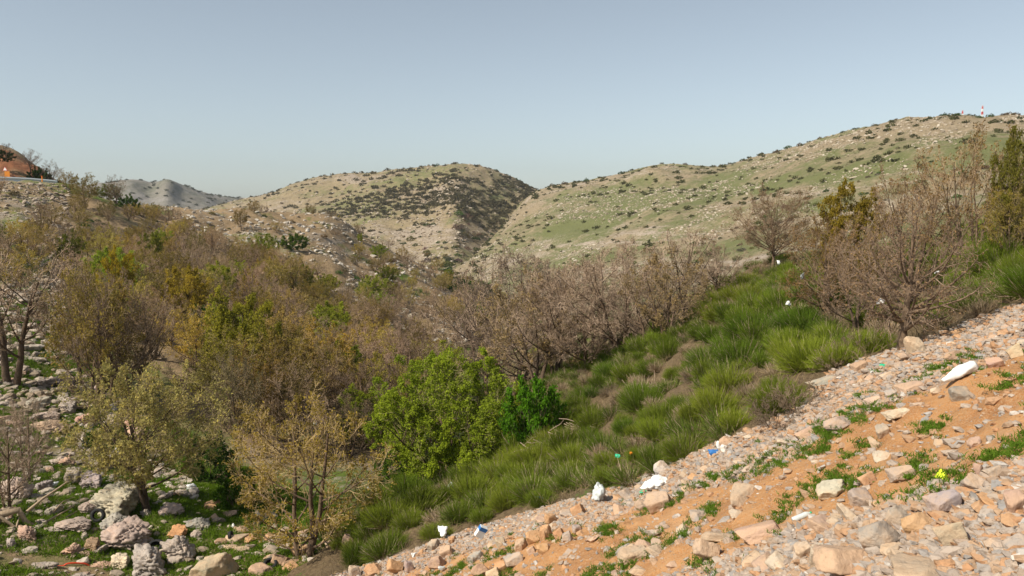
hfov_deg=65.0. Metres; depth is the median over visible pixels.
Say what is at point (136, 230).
budding tree
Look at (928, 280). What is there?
broom bush
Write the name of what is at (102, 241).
budding tree
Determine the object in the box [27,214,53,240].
budding tree
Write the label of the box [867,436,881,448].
rock
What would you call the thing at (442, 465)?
broom bush
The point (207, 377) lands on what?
budding tree
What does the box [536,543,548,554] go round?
rock
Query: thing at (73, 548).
weathered rock
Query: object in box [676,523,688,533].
rock
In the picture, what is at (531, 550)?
rock
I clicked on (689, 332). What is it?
broom bush
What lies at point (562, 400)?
broom bush
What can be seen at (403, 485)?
broom bush
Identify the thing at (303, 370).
budding tree
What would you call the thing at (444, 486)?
broom bush
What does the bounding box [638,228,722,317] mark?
bare tree
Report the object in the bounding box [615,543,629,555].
rock
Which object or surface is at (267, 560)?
worn tyre
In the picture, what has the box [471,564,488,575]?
rock
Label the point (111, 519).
weathered boulder
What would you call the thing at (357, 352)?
leafy tree
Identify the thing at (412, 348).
bare tree
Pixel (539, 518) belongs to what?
rock
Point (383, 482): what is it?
broom bush
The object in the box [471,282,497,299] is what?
green bush
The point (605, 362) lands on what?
broom bush
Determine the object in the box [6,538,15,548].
weathered boulder
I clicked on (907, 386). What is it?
rock
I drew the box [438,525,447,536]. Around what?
paper scrap
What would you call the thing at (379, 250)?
leafy tree
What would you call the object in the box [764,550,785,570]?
rock
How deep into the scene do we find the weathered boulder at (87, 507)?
31.48 m
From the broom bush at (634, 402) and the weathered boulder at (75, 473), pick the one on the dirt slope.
the broom bush at (634, 402)
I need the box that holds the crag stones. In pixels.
[205,163,528,275]
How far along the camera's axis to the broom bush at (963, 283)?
20.16 m
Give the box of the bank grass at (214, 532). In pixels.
[0,296,354,575]
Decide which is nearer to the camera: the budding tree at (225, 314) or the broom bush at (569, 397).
the broom bush at (569, 397)
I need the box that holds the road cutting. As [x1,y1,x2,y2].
[0,145,55,179]
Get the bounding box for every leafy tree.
[0,224,10,241]
[52,233,86,263]
[68,227,83,241]
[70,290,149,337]
[78,246,145,285]
[96,183,122,199]
[97,257,145,292]
[136,232,166,262]
[150,228,176,247]
[199,260,237,298]
[203,301,255,357]
[203,317,260,366]
[220,260,253,290]
[246,232,281,253]
[287,263,316,292]
[308,301,354,338]
[313,273,341,289]
[325,339,367,393]
[337,382,398,448]
[354,274,393,296]
[357,233,362,240]
[368,290,393,316]
[369,244,388,256]
[375,265,399,283]
[414,340,472,376]
[442,269,453,279]
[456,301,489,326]
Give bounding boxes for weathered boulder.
[1,476,34,499]
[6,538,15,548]
[17,525,36,542]
[25,396,51,409]
[30,420,74,432]
[34,410,60,419]
[34,479,53,490]
[36,378,58,387]
[44,504,62,515]
[54,516,91,532]
[55,373,75,385]
[58,397,78,412]
[63,466,81,482]
[75,413,95,424]
[77,437,89,450]
[78,499,96,515]
[79,470,102,488]
[84,537,99,550]
[90,451,122,468]
[90,481,139,517]
[99,511,126,530]
[100,515,151,550]
[110,552,129,569]
[125,418,136,428]
[127,428,144,438]
[131,543,167,575]
[139,509,150,517]
[158,502,184,515]
[159,535,196,563]
[167,524,187,537]
[183,517,209,529]
[184,565,192,571]
[188,487,199,494]
[190,529,201,537]
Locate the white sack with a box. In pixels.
[941,361,978,381]
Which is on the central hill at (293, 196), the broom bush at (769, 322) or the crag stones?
the crag stones
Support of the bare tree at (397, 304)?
on the valley hillside
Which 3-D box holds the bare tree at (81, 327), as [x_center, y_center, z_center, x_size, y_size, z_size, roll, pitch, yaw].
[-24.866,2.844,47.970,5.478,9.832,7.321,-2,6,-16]
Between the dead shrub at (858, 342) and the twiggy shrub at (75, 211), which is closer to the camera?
the dead shrub at (858, 342)
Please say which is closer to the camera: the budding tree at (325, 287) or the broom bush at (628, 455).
the broom bush at (628, 455)
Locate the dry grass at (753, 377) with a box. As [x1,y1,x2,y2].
[311,230,1023,575]
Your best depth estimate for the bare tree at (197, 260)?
106.97 m
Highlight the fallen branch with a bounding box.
[0,481,76,527]
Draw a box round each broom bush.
[329,532,352,550]
[333,521,349,536]
[338,536,364,553]
[338,536,371,568]
[343,506,372,532]
[349,519,382,542]
[355,484,392,511]
[355,494,427,529]
[357,525,412,563]
[360,526,399,558]
[369,475,390,493]
[382,484,395,497]
[385,468,437,499]
[386,506,431,533]
[399,481,447,514]
[414,520,456,542]
[423,467,458,485]
[434,472,471,503]
[438,449,458,470]
[441,496,476,526]
[444,462,469,482]
[447,469,502,500]
[456,458,483,477]
[460,484,501,508]
[467,504,494,524]
[473,454,506,483]
[476,450,501,464]
[481,481,518,512]
[487,478,502,491]
[491,444,524,465]
[491,457,525,484]
[495,471,512,489]
[499,429,529,450]
[500,437,554,467]
[503,461,535,479]
[504,455,556,488]
[506,468,553,509]
[517,418,549,432]
[518,377,547,391]
[522,487,557,508]
[523,426,560,452]
[535,393,566,407]
[539,453,552,466]
[545,420,580,451]
[546,402,582,429]
[546,439,587,467]
[550,463,590,492]
[556,457,592,471]
[563,355,596,372]
[563,390,583,402]
[563,397,590,410]
[568,400,601,416]
[570,382,589,397]
[571,406,613,433]
[575,424,606,448]
[577,428,626,462]
[580,384,601,399]
[586,371,614,389]
[590,449,624,467]
[591,360,626,376]
[592,357,618,375]
[592,464,623,485]
[593,342,620,355]
[596,353,611,363]
[609,359,638,387]
[609,415,636,435]
[610,346,627,358]
[611,379,666,414]
[612,412,632,422]
[616,327,635,343]
[616,378,662,396]
[620,442,645,463]
[622,331,653,358]
[622,422,642,443]
[629,438,672,476]
[630,349,646,361]
[632,355,666,377]
[633,415,675,444]
[634,396,681,426]
[644,329,660,344]
[645,318,682,334]
[648,331,683,358]
[649,379,679,394]
[652,337,684,361]
[655,429,709,464]
[660,364,680,379]
[664,392,692,404]
[666,322,690,338]
[672,369,683,383]
[676,399,707,424]
[677,339,730,368]
[678,311,696,326]
[684,322,711,338]
[688,352,721,381]
[689,323,725,344]
[689,383,747,418]
[690,296,708,315]
[693,301,719,314]
[696,374,710,390]
[698,297,725,317]
[699,301,724,324]
[700,361,754,395]
[702,272,743,294]
[704,286,720,300]
[704,286,729,303]
[704,328,741,350]
[706,333,769,367]
[709,282,735,292]
[710,298,741,323]
[715,307,776,344]
[715,405,754,430]
[718,279,755,301]
[723,300,758,321]
[728,282,769,302]
[729,269,760,287]
[730,358,753,370]
[731,316,781,349]
[737,289,762,306]
[741,294,763,309]
[741,378,818,419]
[746,278,766,287]
[748,288,796,316]
[748,349,774,368]
[753,289,780,310]
[753,325,808,351]
[755,275,781,289]
[757,314,795,331]
[757,373,796,395]
[759,282,791,297]
[762,262,782,277]
[762,303,795,318]
[763,301,840,332]
[763,333,806,359]
[766,268,780,279]
[767,332,843,378]
[768,325,814,343]
[771,287,795,303]
[772,260,803,273]
[774,265,796,278]
[776,269,807,288]
[781,303,814,314]
[787,276,821,304]
[791,261,823,277]
[798,334,839,345]
[800,282,833,307]
[802,249,820,265]
[803,339,863,372]
[808,320,853,340]
[813,273,868,304]
[820,285,862,309]
[842,298,897,325]
[845,325,897,354]
[857,326,897,341]
[867,275,902,298]
[893,249,942,272]
[894,271,944,291]
[899,296,930,314]
[903,233,935,247]
[913,261,937,278]
[920,306,952,328]
[924,296,957,313]
[931,259,963,281]
[932,244,966,260]
[936,227,969,244]
[941,267,972,285]
[953,233,1023,279]
[954,275,985,289]
[962,218,997,240]
[965,225,1011,249]
[979,257,1012,280]
[979,271,1008,293]
[988,260,1023,305]
[991,250,1023,276]
[992,265,1023,288]
[1016,246,1023,260]
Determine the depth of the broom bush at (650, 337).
37.84 m
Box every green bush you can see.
[0,149,16,161]
[26,166,50,179]
[80,424,141,454]
[114,193,140,213]
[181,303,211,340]
[184,427,238,484]
[212,466,269,511]
[278,232,309,249]
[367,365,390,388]
[372,444,417,484]
[379,280,401,298]
[447,277,471,293]
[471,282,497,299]
[497,372,570,448]
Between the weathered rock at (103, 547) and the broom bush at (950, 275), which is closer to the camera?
the broom bush at (950, 275)
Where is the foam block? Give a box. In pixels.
[720,444,726,451]
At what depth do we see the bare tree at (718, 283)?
39.28 m
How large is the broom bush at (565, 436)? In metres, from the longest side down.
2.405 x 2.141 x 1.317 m
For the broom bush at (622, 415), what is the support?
on the dirt slope
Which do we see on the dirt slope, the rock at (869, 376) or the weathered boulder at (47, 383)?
the rock at (869, 376)
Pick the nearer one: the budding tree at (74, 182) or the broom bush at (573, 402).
the broom bush at (573, 402)
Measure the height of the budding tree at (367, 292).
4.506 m
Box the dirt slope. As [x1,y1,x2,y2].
[284,245,1023,575]
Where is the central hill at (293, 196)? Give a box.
[207,164,535,276]
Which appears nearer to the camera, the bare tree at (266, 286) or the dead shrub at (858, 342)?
the dead shrub at (858, 342)
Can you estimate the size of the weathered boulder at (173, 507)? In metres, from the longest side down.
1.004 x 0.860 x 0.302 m
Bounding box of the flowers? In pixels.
[935,469,947,478]
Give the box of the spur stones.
[163,205,497,342]
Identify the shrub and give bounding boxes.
[0,396,61,480]
[0,405,50,507]
[8,190,20,194]
[45,264,72,280]
[53,279,84,296]
[57,205,95,220]
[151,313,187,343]
[162,352,237,391]
[167,210,182,219]
[209,245,226,258]
[217,398,285,433]
[259,205,268,212]
[324,209,338,216]
[330,228,342,234]
[444,261,455,266]
[452,223,463,229]
[453,211,464,214]
[641,245,653,252]
[745,392,796,430]
[760,374,837,414]
[813,341,847,368]
[826,331,874,358]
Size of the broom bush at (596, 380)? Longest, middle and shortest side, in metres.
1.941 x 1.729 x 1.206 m
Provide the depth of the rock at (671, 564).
10.61 m
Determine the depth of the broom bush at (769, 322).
25.03 m
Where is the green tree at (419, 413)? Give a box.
[362,346,526,479]
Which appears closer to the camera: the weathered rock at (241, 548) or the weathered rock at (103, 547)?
the weathered rock at (103, 547)
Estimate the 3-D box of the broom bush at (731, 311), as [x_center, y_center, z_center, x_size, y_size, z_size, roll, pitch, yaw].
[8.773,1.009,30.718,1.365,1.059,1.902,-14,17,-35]
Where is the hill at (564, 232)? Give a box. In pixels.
[452,115,1023,326]
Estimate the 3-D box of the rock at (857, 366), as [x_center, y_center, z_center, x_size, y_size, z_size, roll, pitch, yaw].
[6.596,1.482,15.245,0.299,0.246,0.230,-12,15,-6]
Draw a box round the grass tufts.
[377,346,1023,575]
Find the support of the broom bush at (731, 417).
on the dirt slope
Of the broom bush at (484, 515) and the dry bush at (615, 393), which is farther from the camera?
the dry bush at (615, 393)
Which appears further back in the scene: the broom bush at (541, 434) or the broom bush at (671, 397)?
the broom bush at (541, 434)
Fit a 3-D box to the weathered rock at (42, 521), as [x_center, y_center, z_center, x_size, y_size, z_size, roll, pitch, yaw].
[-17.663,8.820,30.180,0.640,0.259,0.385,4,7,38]
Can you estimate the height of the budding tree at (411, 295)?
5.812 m
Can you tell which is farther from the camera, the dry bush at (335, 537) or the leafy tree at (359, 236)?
the leafy tree at (359, 236)
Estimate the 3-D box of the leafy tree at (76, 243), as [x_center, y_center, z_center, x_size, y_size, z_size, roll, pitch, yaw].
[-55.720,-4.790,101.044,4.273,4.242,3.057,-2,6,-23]
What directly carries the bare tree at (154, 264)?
on the valley hillside
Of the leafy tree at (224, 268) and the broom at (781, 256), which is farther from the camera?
the leafy tree at (224, 268)
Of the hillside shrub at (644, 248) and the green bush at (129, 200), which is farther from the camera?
the hillside shrub at (644, 248)
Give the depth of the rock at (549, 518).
17.23 m
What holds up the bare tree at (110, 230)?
on the valley hillside
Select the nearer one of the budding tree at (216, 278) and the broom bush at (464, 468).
the broom bush at (464, 468)
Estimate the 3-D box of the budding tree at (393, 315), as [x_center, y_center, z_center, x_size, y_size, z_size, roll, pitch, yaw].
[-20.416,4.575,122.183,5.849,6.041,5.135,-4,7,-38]
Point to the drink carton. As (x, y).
(481, 531)
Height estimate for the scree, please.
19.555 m
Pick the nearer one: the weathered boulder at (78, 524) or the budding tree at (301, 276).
the weathered boulder at (78, 524)
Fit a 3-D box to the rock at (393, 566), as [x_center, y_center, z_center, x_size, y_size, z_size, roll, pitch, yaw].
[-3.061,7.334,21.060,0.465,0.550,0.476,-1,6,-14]
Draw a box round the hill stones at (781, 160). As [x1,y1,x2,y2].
[462,114,1023,317]
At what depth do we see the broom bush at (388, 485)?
34.06 m
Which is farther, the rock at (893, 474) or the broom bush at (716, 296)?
the broom bush at (716, 296)
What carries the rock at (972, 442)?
on the dirt slope
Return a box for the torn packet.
[708,449,718,454]
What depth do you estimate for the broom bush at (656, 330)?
38.87 m
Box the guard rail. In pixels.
[0,177,57,182]
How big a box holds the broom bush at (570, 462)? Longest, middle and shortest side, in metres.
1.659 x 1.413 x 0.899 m
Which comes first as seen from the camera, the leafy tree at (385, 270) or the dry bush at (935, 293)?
the dry bush at (935, 293)
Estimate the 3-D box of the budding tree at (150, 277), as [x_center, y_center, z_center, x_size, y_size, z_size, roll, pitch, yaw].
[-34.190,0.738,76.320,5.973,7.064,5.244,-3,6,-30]
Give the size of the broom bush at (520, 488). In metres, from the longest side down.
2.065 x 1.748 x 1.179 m
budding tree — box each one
[0,243,52,292]
[1,218,61,262]
[4,217,36,246]
[21,222,45,246]
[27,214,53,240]
[37,202,65,223]
[45,357,242,510]
[57,171,77,189]
[60,220,106,257]
[65,172,99,206]
[65,206,96,225]
[67,192,88,214]
[73,262,101,297]
[82,229,123,258]
[85,311,160,395]
[90,222,120,249]
[93,199,117,218]
[100,276,160,331]
[103,175,126,207]
[109,232,137,254]
[116,259,185,322]
[121,202,142,218]
[123,224,150,247]
[128,243,177,281]
[134,251,155,274]
[137,202,147,216]
[137,215,161,233]
[141,203,162,213]
[141,248,173,274]
[145,206,160,223]
[147,298,192,348]
[153,222,181,245]
[154,261,214,310]
[154,303,232,370]
[159,235,181,256]
[162,245,195,273]
[163,264,185,286]
[168,220,186,235]
[179,225,196,242]
[179,262,235,305]
[180,215,192,224]
[182,230,208,257]
[184,310,235,358]
[186,280,248,319]
[186,324,271,420]
[194,252,223,272]
[198,223,220,243]
[200,284,282,384]
[202,345,264,459]
[204,322,302,402]
[217,375,399,560]
[219,342,288,443]
[221,247,254,273]
[224,235,250,251]
[229,239,247,255]
[233,206,247,230]
[234,306,304,356]
[237,239,265,265]
[237,266,267,294]
[238,282,281,305]
[241,242,260,264]
[243,313,313,370]
[244,329,329,428]
[247,199,260,213]
[249,254,293,289]
[249,285,285,316]
[251,261,284,291]
[252,292,300,326]
[253,253,283,286]
[257,245,273,263]
[257,305,328,383]
[259,352,329,443]
[268,220,282,231]
[268,252,324,292]
[268,285,308,320]
[277,321,347,389]
[291,278,323,307]
[296,303,327,322]
[297,294,323,320]
[302,317,356,393]
[305,204,315,213]
[305,278,339,300]
[306,278,331,301]
[306,291,350,322]
[309,389,385,458]
[323,348,371,414]
[333,292,351,309]
[333,310,381,351]
[344,300,359,324]
[349,254,362,264]
[349,323,402,368]
[349,343,428,415]
[351,243,364,254]
[355,283,371,302]
[359,299,399,330]
[360,297,377,311]
[364,298,391,328]
[365,314,395,348]
[367,256,381,271]
[381,251,393,262]
[387,262,397,275]
[394,284,415,306]
[396,245,410,260]
[396,335,435,371]
[400,316,425,336]
[401,389,460,452]
[404,321,432,345]
[407,275,417,287]
[410,268,420,277]
[419,332,456,352]
[430,257,445,268]
[430,272,448,290]
[434,271,456,290]
[434,293,456,320]
[439,295,472,317]
[440,299,463,321]
[775,211,874,316]
[863,155,963,293]
[977,178,1023,256]
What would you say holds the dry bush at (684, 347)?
on the dirt slope
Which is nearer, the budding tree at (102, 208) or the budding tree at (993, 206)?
the budding tree at (993, 206)
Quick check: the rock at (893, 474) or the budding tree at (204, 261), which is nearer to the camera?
the rock at (893, 474)
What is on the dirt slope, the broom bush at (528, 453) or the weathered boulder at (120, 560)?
the broom bush at (528, 453)
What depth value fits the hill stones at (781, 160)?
420.72 m
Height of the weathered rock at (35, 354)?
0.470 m
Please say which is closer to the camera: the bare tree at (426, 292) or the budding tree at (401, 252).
the bare tree at (426, 292)
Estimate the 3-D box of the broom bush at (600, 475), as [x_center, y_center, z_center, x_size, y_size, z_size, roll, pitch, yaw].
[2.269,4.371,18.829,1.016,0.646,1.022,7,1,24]
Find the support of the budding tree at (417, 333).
on the valley hillside
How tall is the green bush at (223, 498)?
2.219 m
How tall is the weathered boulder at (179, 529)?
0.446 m
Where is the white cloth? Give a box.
[186,483,195,490]
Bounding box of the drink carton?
[474,524,487,538]
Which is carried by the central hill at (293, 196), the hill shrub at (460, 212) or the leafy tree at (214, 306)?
the hill shrub at (460, 212)
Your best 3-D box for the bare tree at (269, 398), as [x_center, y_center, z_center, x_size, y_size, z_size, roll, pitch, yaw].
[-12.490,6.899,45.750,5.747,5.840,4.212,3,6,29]
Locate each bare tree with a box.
[0,143,13,154]
[0,174,7,194]
[0,224,14,247]
[0,233,95,385]
[0,237,17,272]
[19,149,41,173]
[23,227,56,261]
[27,266,170,408]
[28,264,107,382]
[29,201,54,225]
[39,256,146,403]
[40,160,63,179]
[40,223,86,254]
[54,219,79,235]
[59,251,88,285]
[62,280,183,402]
[94,220,117,232]
[94,224,124,240]
[100,206,115,224]
[121,204,135,220]
[123,243,143,257]
[123,285,183,359]
[124,239,160,261]
[128,233,151,252]
[131,256,167,291]
[154,243,192,275]
[158,206,176,224]
[167,225,197,249]
[170,235,214,264]
[178,295,212,313]
[179,269,245,313]
[179,300,245,355]
[186,246,209,271]
[192,252,239,284]
[202,227,222,253]
[202,256,235,280]
[203,226,228,251]
[212,235,241,260]
[230,261,277,298]
[231,286,265,326]
[237,242,261,267]
[239,356,342,454]
[245,284,284,298]
[249,273,280,294]
[257,285,318,326]
[264,246,292,265]
[264,304,328,350]
[265,248,288,262]
[275,283,301,311]
[284,327,355,418]
[304,254,332,277]
[304,319,342,341]
[314,327,365,356]
[319,360,391,416]
[330,285,358,304]
[333,293,359,309]
[333,323,364,355]
[337,284,355,302]
[338,276,356,293]
[341,322,369,347]
[345,294,384,329]
[347,348,407,394]
[350,312,361,329]
[350,321,409,372]
[356,264,368,279]
[357,225,364,233]
[361,289,400,327]
[369,314,449,384]
[369,322,418,372]
[374,252,390,267]
[375,280,405,301]
[377,293,400,327]
[380,295,412,323]
[383,334,431,368]
[390,306,426,340]
[391,286,409,308]
[393,276,408,290]
[399,253,414,268]
[406,324,433,346]
[409,294,439,317]
[415,299,428,313]
[415,320,440,343]
[416,343,467,393]
[417,260,427,268]
[417,286,438,303]
[419,258,545,394]
[426,267,432,279]
[430,266,438,276]
[431,296,461,327]
[440,239,589,400]
[452,285,468,299]
[454,305,476,328]
[471,260,609,384]
[501,257,597,375]
[502,355,524,380]
[516,250,647,368]
[549,235,684,348]
[596,244,696,342]
[617,243,711,340]
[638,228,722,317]
[677,235,752,292]
[719,182,822,266]
[798,220,920,330]
[823,182,999,349]
[891,115,1023,273]
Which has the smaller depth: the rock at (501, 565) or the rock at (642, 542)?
the rock at (642, 542)
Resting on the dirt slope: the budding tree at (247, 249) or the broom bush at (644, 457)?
the broom bush at (644, 457)
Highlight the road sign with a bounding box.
[3,167,9,176]
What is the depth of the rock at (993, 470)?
7.38 m
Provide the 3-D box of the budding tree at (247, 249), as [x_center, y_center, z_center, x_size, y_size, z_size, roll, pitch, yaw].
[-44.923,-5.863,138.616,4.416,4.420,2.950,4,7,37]
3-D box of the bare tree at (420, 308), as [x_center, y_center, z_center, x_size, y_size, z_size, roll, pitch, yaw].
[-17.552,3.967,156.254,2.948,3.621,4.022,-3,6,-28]
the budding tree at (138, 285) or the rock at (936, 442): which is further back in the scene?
the budding tree at (138, 285)
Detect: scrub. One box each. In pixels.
[86,179,239,207]
[201,162,538,238]
[445,113,1023,289]
[463,115,1005,298]
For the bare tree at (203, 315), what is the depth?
68.62 m
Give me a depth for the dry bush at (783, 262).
40.25 m
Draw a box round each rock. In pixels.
[0,401,8,405]
[13,558,22,563]
[27,493,42,499]
[31,561,58,568]
[32,351,39,356]
[36,519,46,524]
[44,526,63,532]
[45,467,55,472]
[49,456,63,464]
[59,457,78,466]
[61,542,80,555]
[71,571,94,575]
[77,550,90,555]
[91,561,110,568]
[92,544,109,553]
[158,491,174,499]
[168,488,191,497]
[189,552,238,575]
[204,499,219,509]
[214,538,226,543]
[222,544,236,549]
[224,510,236,517]
[225,533,248,542]
[234,546,248,551]
[236,526,248,532]
[242,533,255,542]
[248,562,273,575]
[271,554,289,565]
[281,559,298,565]
[282,560,298,570]
[291,545,306,555]
[342,534,352,544]
[348,565,360,575]
[364,563,381,575]
[386,559,403,573]
[404,560,413,571]
[427,539,440,551]
[428,555,444,570]
[439,545,453,557]
[448,536,455,543]
[467,551,483,562]
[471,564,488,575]
[485,567,500,575]
[487,540,494,547]
[494,561,506,571]
[495,537,505,548]
[503,552,523,568]
[514,537,527,551]
[525,530,539,544]
[526,546,535,555]
[535,515,544,522]
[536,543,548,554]
[539,524,552,541]
[544,513,556,523]
[553,527,563,540]
[559,508,569,516]
[562,530,572,541]
[563,548,571,554]
[570,503,585,515]
[572,524,581,532]
[576,530,583,536]
[585,534,599,542]
[612,503,623,514]
[613,494,620,500]
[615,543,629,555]
[617,545,648,565]
[618,487,631,498]
[629,565,645,575]
[634,499,644,510]
[634,539,650,546]
[643,491,672,514]
[645,529,661,535]
[645,544,664,556]
[651,538,660,544]
[653,460,669,474]
[665,561,676,567]
[674,538,684,544]
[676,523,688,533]
[679,469,687,477]
[687,473,696,480]
[689,509,706,521]
[692,538,720,558]
[701,531,733,541]
[719,436,730,445]
[728,508,741,517]
[730,482,754,508]
[734,520,779,544]
[741,465,752,472]
[741,549,761,566]
[751,551,770,572]
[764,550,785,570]
[777,439,788,445]
[781,528,791,532]
[793,541,810,557]
[794,426,812,439]
[805,375,833,386]
[805,514,829,531]
[809,542,823,567]
[811,460,818,464]
[812,544,864,574]
[815,479,845,499]
[823,416,850,430]
[826,512,840,523]
[836,502,856,519]
[847,487,872,506]
[849,360,867,370]
[856,471,876,485]
[858,520,900,548]
[863,396,881,407]
[864,374,873,379]
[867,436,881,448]
[871,499,882,506]
[872,450,889,462]
[875,424,889,438]
[878,371,891,379]
[880,408,909,420]
[880,542,903,555]
[884,389,896,397]
[884,465,915,482]
[886,505,907,525]
[887,548,904,559]
[890,553,938,575]
[893,361,905,369]
[893,380,924,395]
[896,352,911,360]
[901,512,933,533]
[903,336,925,353]
[909,402,924,406]
[922,489,961,511]
[930,387,940,394]
[932,521,968,545]
[933,370,941,375]
[933,439,942,445]
[944,350,964,360]
[948,386,970,401]
[950,327,965,333]
[961,472,984,488]
[966,436,981,447]
[971,500,983,512]
[973,463,982,474]
[976,492,994,505]
[981,465,1001,476]
[983,536,1009,547]
[985,357,1004,367]
[1000,513,1018,526]
[1001,532,1023,548]
[1003,489,1023,512]
[1005,343,1023,358]
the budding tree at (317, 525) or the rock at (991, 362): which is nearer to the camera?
the rock at (991, 362)
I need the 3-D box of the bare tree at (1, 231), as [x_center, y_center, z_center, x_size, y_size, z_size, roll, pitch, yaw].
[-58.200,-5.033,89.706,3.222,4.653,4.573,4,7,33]
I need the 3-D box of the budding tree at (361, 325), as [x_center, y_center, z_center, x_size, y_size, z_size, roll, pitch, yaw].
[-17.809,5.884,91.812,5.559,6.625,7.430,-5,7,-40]
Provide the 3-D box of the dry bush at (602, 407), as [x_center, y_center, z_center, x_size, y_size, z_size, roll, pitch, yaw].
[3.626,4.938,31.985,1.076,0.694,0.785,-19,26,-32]
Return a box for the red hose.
[58,562,89,565]
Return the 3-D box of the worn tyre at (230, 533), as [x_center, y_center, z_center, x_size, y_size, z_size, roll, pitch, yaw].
[-10.523,9.266,30.073,0.119,0.331,0.331,-12,8,1]
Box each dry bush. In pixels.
[324,530,350,548]
[415,521,437,542]
[420,507,446,525]
[434,476,454,491]
[546,377,559,387]
[556,380,569,391]
[577,374,588,387]
[582,441,617,468]
[593,403,607,412]
[596,383,617,397]
[608,388,620,400]
[609,392,627,409]
[626,429,648,450]
[627,373,649,384]
[631,375,651,387]
[643,396,661,407]
[644,352,655,361]
[644,360,665,373]
[669,403,688,422]
[676,363,695,383]
[677,343,692,353]
[678,329,690,341]
[733,381,756,397]
[748,262,762,271]
[757,360,789,379]
[775,257,787,265]
[818,304,848,324]
[861,318,899,335]
[868,289,902,303]
[921,285,949,300]
[963,297,997,317]
[997,284,1013,305]
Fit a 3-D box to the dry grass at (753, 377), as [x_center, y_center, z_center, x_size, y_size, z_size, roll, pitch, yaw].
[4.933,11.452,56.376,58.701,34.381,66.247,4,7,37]
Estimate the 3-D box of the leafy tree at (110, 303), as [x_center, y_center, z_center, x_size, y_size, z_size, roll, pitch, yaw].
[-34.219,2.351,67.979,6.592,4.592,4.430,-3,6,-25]
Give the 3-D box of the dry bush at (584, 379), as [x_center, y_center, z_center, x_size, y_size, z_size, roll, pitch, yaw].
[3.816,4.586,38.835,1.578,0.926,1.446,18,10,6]
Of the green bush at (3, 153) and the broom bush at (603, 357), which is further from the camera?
the green bush at (3, 153)
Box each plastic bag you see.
[591,482,605,500]
[640,476,663,489]
[651,474,667,484]
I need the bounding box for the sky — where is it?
[0,0,1023,197]
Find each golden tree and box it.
[93,244,141,298]
[158,263,214,336]
[810,177,897,295]
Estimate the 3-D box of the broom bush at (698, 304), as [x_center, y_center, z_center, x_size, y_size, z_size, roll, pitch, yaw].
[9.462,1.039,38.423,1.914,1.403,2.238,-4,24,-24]
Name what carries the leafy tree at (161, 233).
on the valley hillside
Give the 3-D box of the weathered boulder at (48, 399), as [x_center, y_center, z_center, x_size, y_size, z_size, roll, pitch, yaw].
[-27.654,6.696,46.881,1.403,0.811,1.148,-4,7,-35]
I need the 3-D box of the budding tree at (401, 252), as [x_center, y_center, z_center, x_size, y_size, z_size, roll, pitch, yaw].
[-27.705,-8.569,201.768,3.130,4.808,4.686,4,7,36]
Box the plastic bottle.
[791,511,811,520]
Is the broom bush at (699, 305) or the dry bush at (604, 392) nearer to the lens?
the dry bush at (604, 392)
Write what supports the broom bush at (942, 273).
on the dirt slope
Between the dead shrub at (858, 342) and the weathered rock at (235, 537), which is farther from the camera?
the weathered rock at (235, 537)
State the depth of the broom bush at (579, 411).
33.08 m
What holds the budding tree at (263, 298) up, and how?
on the valley hillside
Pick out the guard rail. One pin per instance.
(17, 179)
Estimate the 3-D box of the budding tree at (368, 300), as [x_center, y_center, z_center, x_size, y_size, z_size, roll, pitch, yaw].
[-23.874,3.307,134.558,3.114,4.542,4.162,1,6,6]
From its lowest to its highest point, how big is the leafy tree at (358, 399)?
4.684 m
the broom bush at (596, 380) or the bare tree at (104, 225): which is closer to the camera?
the broom bush at (596, 380)
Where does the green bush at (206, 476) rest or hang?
on the valley hillside
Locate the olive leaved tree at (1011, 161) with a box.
[990,121,1023,243]
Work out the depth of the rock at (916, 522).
7.05 m
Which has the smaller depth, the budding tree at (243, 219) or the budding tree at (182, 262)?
the budding tree at (182, 262)
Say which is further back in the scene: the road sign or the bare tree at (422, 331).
the road sign
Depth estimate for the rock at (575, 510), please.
16.74 m
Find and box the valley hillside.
[0,180,616,575]
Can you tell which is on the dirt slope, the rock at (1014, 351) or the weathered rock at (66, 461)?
the rock at (1014, 351)
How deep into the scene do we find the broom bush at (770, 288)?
31.28 m
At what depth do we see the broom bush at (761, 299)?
30.27 m
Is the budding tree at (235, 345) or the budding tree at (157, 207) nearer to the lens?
the budding tree at (235, 345)
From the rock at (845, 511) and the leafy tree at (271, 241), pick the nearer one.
the rock at (845, 511)
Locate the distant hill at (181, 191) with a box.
[80,179,243,209]
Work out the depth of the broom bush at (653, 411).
21.70 m
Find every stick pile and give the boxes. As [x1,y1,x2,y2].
[510,436,548,453]
[548,418,602,433]
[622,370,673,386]
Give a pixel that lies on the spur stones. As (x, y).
(298, 231)
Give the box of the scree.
[0,180,326,575]
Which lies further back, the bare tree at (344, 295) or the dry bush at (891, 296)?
the bare tree at (344, 295)
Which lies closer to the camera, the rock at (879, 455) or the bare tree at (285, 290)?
the rock at (879, 455)
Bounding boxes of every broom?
[344,244,1023,563]
[518,249,810,404]
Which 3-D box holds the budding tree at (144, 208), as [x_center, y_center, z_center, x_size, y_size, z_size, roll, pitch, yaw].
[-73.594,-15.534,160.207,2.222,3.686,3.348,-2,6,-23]
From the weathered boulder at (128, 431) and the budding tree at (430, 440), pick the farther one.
the budding tree at (430, 440)
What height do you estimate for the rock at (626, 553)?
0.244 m
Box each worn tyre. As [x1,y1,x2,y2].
[90,508,105,521]
[149,539,161,549]
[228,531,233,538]
[263,557,277,568]
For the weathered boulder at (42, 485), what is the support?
on the valley hillside
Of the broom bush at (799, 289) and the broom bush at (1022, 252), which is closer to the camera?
the broom bush at (1022, 252)
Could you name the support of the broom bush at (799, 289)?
on the dirt slope
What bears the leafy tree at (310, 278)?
on the valley hillside

